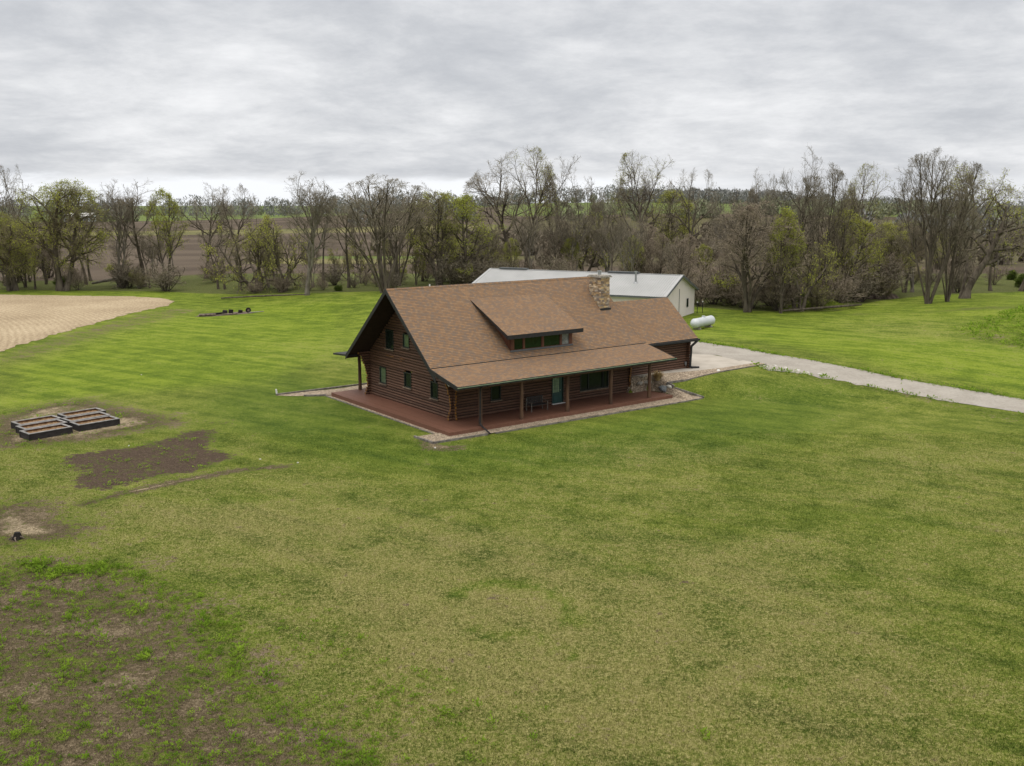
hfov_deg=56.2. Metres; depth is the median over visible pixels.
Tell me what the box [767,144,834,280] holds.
bare tree
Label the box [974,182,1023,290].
bare tree
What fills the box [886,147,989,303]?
multi stem tree
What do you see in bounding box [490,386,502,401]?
window
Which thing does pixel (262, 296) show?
fallen trunk
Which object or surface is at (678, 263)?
thicket tree
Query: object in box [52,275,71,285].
green shrub
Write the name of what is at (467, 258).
green shrub
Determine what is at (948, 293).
multi stem tree
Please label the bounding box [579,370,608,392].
picture window
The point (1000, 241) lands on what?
slender tree
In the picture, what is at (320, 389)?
edging timber
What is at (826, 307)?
fallen trunk
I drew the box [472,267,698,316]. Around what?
metal barn
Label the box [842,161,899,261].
budding tree
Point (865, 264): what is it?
brush shrub
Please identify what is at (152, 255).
slender tree
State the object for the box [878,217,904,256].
slender tree
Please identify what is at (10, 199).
bare tree
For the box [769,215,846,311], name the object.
spreading tree
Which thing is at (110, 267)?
green shrub
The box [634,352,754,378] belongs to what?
concrete slab
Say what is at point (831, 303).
creek bank
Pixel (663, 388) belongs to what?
rock
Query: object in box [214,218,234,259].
slender tree
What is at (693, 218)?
bare tree
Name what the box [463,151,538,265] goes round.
bare tree
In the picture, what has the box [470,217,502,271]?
slender tree
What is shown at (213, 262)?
slender tree
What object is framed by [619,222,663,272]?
thicket tree
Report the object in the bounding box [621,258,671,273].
brush shrub
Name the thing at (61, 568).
weed cover
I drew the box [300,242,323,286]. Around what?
slender tree
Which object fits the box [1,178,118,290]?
willow tree
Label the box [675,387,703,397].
edging timber
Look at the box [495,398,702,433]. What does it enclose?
edging timber
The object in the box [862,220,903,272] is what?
bare tree
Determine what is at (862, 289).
brush shrub
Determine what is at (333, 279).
brush shrub
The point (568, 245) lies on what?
green budding tree
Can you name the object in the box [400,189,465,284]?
green budding tree
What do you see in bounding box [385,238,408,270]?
slender tree
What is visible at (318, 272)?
brush shrub
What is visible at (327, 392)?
gravel path
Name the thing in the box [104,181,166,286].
slender tree
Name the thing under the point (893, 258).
thicket tree
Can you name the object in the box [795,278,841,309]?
green shrub
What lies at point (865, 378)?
gravel driveway
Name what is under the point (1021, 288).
gnarled tree
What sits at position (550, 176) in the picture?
budding tree
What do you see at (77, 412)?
raised garden bed
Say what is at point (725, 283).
green shrub
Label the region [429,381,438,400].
window
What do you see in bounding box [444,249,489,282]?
brush shrub
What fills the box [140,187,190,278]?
green budding tree
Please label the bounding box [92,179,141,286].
slender tree
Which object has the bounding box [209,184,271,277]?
bare tree
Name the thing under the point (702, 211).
green woods
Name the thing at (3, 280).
brush shrub
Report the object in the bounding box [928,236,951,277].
green budding tree
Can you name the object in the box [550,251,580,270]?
brush shrub
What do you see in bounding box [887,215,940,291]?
slender tree
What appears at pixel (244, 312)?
ash patch
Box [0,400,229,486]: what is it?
plot weeds
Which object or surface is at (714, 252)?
slender tree
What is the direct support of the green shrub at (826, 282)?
on the ground at (184, 370)
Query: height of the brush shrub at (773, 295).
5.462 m
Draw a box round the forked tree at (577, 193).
[542,156,597,270]
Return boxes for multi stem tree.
[319,174,434,292]
[367,189,430,285]
[790,164,861,297]
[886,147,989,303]
[922,190,983,301]
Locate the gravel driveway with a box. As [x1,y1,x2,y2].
[690,341,1023,412]
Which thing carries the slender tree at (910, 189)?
on the ground at (184, 370)
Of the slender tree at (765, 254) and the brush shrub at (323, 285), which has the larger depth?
the brush shrub at (323, 285)
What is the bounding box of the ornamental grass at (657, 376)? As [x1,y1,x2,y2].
[651,369,662,380]
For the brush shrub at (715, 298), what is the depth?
131.28 m
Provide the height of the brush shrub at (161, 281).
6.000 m
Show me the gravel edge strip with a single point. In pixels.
(383, 414)
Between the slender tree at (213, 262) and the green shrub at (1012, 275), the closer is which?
the slender tree at (213, 262)
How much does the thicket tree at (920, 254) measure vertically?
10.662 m
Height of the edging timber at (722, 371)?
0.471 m
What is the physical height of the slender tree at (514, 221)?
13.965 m
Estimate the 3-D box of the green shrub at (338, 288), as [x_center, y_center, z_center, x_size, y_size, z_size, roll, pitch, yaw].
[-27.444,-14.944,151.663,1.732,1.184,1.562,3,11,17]
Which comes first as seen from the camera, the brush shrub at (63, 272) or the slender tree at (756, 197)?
the slender tree at (756, 197)
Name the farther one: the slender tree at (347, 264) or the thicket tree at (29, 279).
the thicket tree at (29, 279)
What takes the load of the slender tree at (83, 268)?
on the ground at (184, 370)
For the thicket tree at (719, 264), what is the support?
on the ground at (184, 370)
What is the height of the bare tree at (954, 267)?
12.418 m
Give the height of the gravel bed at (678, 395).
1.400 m
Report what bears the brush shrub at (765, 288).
on the ground at (184, 370)
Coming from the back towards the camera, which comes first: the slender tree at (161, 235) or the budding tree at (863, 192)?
the slender tree at (161, 235)
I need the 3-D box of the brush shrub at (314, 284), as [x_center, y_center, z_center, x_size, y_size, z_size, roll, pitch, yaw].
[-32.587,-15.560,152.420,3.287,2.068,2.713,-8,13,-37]
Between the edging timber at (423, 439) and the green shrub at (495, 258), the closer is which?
the edging timber at (423, 439)
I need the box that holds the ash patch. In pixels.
[195,311,248,316]
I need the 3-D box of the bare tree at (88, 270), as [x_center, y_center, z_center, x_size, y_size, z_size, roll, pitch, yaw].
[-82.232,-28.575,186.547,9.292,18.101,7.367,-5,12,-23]
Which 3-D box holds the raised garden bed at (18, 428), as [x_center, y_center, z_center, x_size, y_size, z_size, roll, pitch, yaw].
[-31.560,2.973,64.347,1.450,0.460,2.830,9,14,40]
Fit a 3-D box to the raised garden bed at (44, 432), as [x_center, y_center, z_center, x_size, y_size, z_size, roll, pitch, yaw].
[-30.630,3.220,63.030,1.450,0.460,2.830,9,14,40]
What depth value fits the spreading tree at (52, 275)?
196.96 m
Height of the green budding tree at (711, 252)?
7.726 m
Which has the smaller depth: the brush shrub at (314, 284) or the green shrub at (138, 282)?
the brush shrub at (314, 284)
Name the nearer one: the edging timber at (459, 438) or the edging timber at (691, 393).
the edging timber at (459, 438)
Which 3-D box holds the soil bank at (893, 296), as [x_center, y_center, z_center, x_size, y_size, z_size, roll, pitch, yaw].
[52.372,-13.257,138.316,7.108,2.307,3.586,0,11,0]
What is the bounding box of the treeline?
[0,184,1023,218]
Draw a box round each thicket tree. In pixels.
[16,241,43,281]
[29,237,62,283]
[341,247,354,272]
[425,228,461,268]
[534,220,580,264]
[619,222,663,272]
[643,232,670,273]
[664,238,702,279]
[678,233,700,272]
[700,200,811,311]
[711,238,738,301]
[736,240,756,275]
[756,259,785,304]
[808,228,846,273]
[844,234,869,259]
[878,225,933,292]
[880,252,904,284]
[923,229,942,271]
[948,232,977,277]
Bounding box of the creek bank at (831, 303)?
[774,298,855,309]
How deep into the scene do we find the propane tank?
105.29 m
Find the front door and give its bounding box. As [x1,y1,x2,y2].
[551,377,564,404]
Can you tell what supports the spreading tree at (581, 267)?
on the ground at (184, 370)
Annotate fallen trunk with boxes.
[92,277,116,283]
[221,294,305,298]
[449,224,482,239]
[782,304,861,310]
[836,236,868,271]
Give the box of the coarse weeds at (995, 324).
[954,305,1023,348]
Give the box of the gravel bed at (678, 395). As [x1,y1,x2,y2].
[419,362,763,440]
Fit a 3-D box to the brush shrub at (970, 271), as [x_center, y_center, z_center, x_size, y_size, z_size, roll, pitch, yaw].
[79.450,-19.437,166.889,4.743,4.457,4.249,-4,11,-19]
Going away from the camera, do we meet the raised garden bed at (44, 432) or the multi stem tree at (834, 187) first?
the raised garden bed at (44, 432)
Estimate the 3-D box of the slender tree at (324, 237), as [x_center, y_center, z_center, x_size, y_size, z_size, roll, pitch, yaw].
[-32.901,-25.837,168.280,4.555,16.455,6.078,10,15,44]
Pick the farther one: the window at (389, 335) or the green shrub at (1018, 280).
the green shrub at (1018, 280)
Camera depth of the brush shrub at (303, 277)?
163.31 m
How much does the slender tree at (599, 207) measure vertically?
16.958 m
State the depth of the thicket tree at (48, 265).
179.83 m
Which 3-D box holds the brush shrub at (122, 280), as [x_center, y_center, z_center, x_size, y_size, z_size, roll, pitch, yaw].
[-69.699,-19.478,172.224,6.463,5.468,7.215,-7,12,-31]
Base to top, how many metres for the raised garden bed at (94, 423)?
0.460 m
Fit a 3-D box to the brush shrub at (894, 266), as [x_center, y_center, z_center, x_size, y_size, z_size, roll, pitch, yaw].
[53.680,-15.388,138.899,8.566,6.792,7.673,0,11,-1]
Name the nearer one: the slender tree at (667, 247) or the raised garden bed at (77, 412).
the raised garden bed at (77, 412)
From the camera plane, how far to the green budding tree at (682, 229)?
176.26 m
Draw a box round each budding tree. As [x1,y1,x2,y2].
[0,240,28,287]
[5,246,37,287]
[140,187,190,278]
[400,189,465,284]
[408,249,426,284]
[430,193,503,283]
[479,230,504,266]
[488,146,558,267]
[503,237,521,267]
[561,237,583,268]
[610,151,673,265]
[616,235,650,272]
[654,189,696,273]
[690,244,714,273]
[757,206,809,313]
[815,207,883,300]
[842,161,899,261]
[868,221,916,280]
[898,221,927,261]
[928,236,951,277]
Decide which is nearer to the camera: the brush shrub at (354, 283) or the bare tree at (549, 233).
the brush shrub at (354, 283)
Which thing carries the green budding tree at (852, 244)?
on the ground at (184, 370)
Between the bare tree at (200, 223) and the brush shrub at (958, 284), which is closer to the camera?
the brush shrub at (958, 284)
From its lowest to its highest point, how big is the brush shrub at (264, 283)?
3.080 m
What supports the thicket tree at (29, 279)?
on the ground at (184, 370)
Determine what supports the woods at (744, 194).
on the ground at (184, 370)
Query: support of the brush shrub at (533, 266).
on the ground at (184, 370)
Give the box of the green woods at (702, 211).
[0,193,1023,236]
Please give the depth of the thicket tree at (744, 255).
118.48 m
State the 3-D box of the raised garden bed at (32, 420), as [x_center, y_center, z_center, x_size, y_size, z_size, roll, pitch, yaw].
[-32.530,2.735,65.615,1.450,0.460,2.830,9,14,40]
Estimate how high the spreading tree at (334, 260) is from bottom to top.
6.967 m
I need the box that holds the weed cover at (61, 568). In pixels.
[0,554,713,765]
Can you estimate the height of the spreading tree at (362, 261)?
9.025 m
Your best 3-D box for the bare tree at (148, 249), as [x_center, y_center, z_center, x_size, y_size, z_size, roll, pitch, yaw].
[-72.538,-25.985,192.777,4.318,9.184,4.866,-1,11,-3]
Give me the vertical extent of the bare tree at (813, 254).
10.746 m
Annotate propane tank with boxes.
[690,315,714,329]
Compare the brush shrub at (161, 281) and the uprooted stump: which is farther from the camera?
the brush shrub at (161, 281)
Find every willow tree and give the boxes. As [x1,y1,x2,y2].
[0,211,43,290]
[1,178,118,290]
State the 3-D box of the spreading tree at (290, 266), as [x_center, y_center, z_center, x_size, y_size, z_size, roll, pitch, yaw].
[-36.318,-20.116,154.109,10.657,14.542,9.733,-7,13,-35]
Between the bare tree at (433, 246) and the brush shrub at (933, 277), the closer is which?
the brush shrub at (933, 277)
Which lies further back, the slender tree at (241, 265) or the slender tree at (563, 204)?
the slender tree at (563, 204)
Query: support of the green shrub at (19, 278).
on the ground at (184, 370)
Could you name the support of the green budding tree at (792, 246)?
on the ground at (184, 370)
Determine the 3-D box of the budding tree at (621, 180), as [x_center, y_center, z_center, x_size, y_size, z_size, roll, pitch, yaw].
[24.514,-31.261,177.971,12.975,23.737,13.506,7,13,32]
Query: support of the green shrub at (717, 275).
on the ground at (184, 370)
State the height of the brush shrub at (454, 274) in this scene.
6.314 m
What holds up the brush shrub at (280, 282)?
on the ground at (184, 370)
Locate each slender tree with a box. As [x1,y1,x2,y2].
[0,211,22,285]
[18,245,46,288]
[62,212,88,284]
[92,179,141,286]
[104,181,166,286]
[130,227,157,287]
[141,238,164,271]
[158,224,179,271]
[196,223,225,288]
[203,238,229,289]
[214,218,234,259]
[225,246,253,290]
[251,237,284,287]
[271,170,337,295]
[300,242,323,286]
[306,192,338,279]
[325,199,362,287]
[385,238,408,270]
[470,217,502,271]
[510,203,542,268]
[514,212,545,268]
[540,189,570,263]
[551,205,599,268]
[588,188,626,271]
[589,218,629,270]
[593,218,624,270]
[612,210,649,271]
[660,242,687,273]
[700,231,721,272]
[707,188,745,266]
[743,168,778,270]
[751,234,784,302]
[870,217,894,268]
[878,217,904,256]
[880,167,926,286]
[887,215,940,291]
[986,227,1010,276]
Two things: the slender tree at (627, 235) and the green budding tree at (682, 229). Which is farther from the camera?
the green budding tree at (682, 229)
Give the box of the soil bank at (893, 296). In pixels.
[858,285,898,298]
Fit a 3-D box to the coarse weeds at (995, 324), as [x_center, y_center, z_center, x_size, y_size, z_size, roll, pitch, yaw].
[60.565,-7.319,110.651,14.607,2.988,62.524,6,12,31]
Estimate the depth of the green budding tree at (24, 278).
173.16 m
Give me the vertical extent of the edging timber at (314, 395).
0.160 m
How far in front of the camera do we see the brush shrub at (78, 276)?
168.33 m
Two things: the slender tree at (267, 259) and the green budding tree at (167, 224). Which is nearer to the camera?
the slender tree at (267, 259)
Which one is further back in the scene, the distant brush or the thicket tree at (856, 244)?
the distant brush
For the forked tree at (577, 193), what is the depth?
183.24 m
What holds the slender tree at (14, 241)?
on the ground at (184, 370)
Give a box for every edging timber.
[276,383,366,395]
[304,394,325,396]
[326,396,433,433]
[414,435,433,443]
[433,433,487,443]
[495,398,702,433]
[668,379,683,382]
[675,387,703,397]
[684,364,765,380]
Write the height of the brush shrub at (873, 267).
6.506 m
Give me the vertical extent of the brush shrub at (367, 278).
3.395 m
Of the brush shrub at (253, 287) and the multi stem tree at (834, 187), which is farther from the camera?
the brush shrub at (253, 287)
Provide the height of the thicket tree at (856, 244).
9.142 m
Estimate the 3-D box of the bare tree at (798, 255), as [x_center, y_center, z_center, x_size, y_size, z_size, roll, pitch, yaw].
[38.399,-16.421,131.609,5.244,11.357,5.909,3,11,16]
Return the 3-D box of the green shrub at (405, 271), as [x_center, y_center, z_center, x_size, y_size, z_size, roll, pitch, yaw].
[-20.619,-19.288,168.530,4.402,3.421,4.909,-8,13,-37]
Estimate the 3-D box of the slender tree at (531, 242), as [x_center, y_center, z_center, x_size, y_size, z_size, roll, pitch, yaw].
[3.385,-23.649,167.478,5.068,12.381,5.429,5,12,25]
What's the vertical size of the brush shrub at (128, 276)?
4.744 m
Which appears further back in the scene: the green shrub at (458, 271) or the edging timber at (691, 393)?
the green shrub at (458, 271)
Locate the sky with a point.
(179, 96)
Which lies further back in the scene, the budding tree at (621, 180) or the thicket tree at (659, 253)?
the budding tree at (621, 180)
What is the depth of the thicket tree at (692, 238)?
154.75 m
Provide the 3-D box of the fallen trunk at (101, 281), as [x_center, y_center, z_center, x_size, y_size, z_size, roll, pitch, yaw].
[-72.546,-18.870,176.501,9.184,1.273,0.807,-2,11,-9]
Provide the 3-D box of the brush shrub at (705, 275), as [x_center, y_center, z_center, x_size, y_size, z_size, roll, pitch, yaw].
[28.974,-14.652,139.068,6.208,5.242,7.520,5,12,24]
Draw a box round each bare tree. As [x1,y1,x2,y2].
[0,163,42,280]
[64,192,113,280]
[108,236,136,265]
[140,232,158,273]
[174,182,235,278]
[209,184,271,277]
[407,183,444,280]
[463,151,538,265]
[538,205,573,264]
[658,168,726,270]
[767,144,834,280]
[779,225,808,285]
[797,234,833,278]
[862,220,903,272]
[940,215,983,292]
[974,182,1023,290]
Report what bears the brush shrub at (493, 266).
on the ground at (184, 370)
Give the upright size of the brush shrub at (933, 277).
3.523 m
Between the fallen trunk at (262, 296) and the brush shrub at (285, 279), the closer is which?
the fallen trunk at (262, 296)
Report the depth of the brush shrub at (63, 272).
175.67 m
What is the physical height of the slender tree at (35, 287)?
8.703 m
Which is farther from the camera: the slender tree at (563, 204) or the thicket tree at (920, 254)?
the slender tree at (563, 204)
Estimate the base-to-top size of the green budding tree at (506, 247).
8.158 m
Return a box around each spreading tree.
[20,228,62,278]
[32,229,69,278]
[199,221,288,293]
[250,212,316,293]
[327,249,352,280]
[348,238,377,283]
[381,239,413,278]
[558,213,613,270]
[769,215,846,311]
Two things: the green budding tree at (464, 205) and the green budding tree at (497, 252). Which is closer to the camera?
the green budding tree at (464, 205)
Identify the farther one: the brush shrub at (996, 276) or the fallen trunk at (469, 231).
the fallen trunk at (469, 231)
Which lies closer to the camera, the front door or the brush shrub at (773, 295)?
the front door
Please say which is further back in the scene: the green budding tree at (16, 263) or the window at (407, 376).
the green budding tree at (16, 263)
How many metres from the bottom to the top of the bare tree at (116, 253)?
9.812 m
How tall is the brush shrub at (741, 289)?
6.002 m
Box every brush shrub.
[0,275,17,285]
[52,261,79,278]
[64,267,93,289]
[105,261,143,288]
[112,263,142,286]
[136,260,186,290]
[196,254,231,282]
[240,279,263,293]
[251,274,270,289]
[266,273,294,292]
[272,275,294,289]
[296,267,315,284]
[301,280,317,289]
[315,270,330,278]
[316,280,329,289]
[320,264,344,284]
[347,275,361,287]
[355,267,374,284]
[387,273,403,287]
[426,257,453,280]
[427,253,483,284]
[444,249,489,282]
[455,269,479,283]
[478,257,511,270]
[480,261,508,273]
[512,256,545,269]
[535,253,569,270]
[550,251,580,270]
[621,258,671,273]
[682,252,730,286]
[688,271,725,306]
[691,265,724,294]
[691,270,735,305]
[719,284,763,307]
[726,267,773,308]
[748,272,804,310]
[750,269,801,305]
[755,266,798,307]
[815,264,867,304]
[822,260,887,298]
[836,265,884,301]
[855,255,915,291]
[855,258,888,281]
[919,268,938,287]
[943,264,961,279]
[944,271,969,292]
[955,262,977,282]
[982,263,1010,284]
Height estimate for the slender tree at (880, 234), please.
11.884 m
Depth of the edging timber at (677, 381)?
76.38 m
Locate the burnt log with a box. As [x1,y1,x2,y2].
[199,313,215,316]
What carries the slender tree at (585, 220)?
on the ground at (184, 370)
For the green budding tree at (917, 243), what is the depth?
188.33 m
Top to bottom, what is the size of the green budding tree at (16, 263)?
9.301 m
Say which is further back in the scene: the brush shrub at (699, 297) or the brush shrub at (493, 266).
the brush shrub at (493, 266)
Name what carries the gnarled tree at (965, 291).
on the ground at (184, 370)
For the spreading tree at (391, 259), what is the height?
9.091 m
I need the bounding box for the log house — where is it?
[331,271,699,435]
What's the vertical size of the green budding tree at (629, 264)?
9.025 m
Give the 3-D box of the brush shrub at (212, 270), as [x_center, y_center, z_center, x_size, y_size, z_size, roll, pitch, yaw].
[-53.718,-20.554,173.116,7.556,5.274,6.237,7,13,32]
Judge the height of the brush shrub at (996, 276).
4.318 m
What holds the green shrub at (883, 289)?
on the ground at (184, 370)
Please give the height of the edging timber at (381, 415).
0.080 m
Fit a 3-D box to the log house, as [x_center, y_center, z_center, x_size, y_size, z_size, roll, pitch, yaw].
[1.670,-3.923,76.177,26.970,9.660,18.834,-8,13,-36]
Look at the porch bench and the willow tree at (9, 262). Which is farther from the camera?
the willow tree at (9, 262)
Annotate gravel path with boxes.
[282,384,366,395]
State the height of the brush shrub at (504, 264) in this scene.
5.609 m
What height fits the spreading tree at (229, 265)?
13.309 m
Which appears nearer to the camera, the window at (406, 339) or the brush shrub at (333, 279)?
the window at (406, 339)
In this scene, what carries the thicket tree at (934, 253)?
on the ground at (184, 370)
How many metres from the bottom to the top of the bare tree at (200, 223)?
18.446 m
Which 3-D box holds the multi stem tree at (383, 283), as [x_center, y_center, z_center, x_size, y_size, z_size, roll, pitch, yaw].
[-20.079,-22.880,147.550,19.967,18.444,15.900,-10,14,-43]
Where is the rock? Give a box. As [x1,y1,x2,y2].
[658,385,666,391]
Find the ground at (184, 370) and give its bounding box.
[0,202,1023,765]
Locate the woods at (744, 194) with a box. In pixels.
[336,187,1023,238]
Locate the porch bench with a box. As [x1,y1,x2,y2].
[526,395,547,411]
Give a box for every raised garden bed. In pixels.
[11,415,60,428]
[15,419,67,432]
[19,423,72,440]
[57,407,105,417]
[61,412,110,425]
[69,415,119,431]
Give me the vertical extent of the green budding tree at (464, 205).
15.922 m
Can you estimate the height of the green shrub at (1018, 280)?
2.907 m
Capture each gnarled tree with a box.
[937,161,1023,298]
[1014,184,1023,290]
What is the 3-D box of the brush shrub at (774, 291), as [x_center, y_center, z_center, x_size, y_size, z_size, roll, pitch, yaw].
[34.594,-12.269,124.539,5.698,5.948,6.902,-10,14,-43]
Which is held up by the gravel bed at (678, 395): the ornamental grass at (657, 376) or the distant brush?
the ornamental grass at (657, 376)
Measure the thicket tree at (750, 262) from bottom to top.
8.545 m
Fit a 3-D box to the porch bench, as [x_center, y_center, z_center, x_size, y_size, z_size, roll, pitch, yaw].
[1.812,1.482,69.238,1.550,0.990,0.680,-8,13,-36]
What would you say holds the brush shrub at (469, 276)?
on the ground at (184, 370)
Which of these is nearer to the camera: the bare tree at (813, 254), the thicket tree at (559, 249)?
the bare tree at (813, 254)
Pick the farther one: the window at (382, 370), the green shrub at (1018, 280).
the green shrub at (1018, 280)
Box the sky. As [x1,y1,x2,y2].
[0,0,1023,205]
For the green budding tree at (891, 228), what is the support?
on the ground at (184, 370)
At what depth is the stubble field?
135.12 m
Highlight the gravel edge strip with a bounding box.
[326,395,436,433]
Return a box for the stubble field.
[0,295,173,350]
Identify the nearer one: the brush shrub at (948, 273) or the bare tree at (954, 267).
the bare tree at (954, 267)
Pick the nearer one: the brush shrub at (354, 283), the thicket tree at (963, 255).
the brush shrub at (354, 283)
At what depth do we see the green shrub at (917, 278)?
164.00 m
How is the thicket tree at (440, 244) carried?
on the ground at (184, 370)
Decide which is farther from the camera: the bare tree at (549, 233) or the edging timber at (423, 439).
the bare tree at (549, 233)
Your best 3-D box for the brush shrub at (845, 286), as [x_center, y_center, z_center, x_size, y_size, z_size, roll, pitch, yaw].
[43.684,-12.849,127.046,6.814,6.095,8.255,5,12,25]
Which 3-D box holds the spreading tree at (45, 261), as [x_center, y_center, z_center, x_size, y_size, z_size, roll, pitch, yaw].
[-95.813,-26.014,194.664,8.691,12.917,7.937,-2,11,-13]
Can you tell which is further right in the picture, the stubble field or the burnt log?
the burnt log
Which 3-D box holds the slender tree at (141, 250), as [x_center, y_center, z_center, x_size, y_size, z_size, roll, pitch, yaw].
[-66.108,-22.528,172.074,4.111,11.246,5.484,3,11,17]
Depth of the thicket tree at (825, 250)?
138.60 m
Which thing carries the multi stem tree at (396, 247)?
on the ground at (184, 370)
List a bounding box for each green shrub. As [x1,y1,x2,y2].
[3,255,33,282]
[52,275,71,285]
[103,258,145,281]
[128,269,149,288]
[333,285,342,290]
[378,265,406,278]
[444,260,474,283]
[448,251,492,272]
[481,247,517,270]
[706,265,749,305]
[715,271,754,302]
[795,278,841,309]
[803,267,851,298]
[873,274,905,298]
[903,264,925,282]
[1005,270,1016,279]
[1013,273,1023,287]
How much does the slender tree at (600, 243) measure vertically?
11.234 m
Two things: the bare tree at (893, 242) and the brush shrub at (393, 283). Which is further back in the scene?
the brush shrub at (393, 283)
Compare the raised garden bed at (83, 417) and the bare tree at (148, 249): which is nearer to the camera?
the raised garden bed at (83, 417)
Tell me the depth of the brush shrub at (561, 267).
160.09 m
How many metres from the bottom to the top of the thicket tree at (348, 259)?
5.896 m
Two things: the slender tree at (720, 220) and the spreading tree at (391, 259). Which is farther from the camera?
the spreading tree at (391, 259)
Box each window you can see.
[378,366,387,385]
[384,329,394,350]
[401,333,409,349]
[402,372,411,389]
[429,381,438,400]
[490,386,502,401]
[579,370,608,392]
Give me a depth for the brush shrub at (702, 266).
141.17 m
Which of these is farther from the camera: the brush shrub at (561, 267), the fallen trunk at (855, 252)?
the brush shrub at (561, 267)
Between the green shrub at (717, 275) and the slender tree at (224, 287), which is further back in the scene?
the slender tree at (224, 287)
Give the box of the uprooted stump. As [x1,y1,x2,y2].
[9,532,24,541]
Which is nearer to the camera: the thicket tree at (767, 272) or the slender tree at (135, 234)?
the thicket tree at (767, 272)
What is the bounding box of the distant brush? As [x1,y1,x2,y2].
[369,215,1023,269]
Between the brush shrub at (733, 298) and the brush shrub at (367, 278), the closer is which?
the brush shrub at (733, 298)
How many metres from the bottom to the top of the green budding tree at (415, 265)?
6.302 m
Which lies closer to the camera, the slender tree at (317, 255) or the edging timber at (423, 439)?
the edging timber at (423, 439)
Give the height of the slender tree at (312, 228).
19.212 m
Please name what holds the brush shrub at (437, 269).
on the ground at (184, 370)

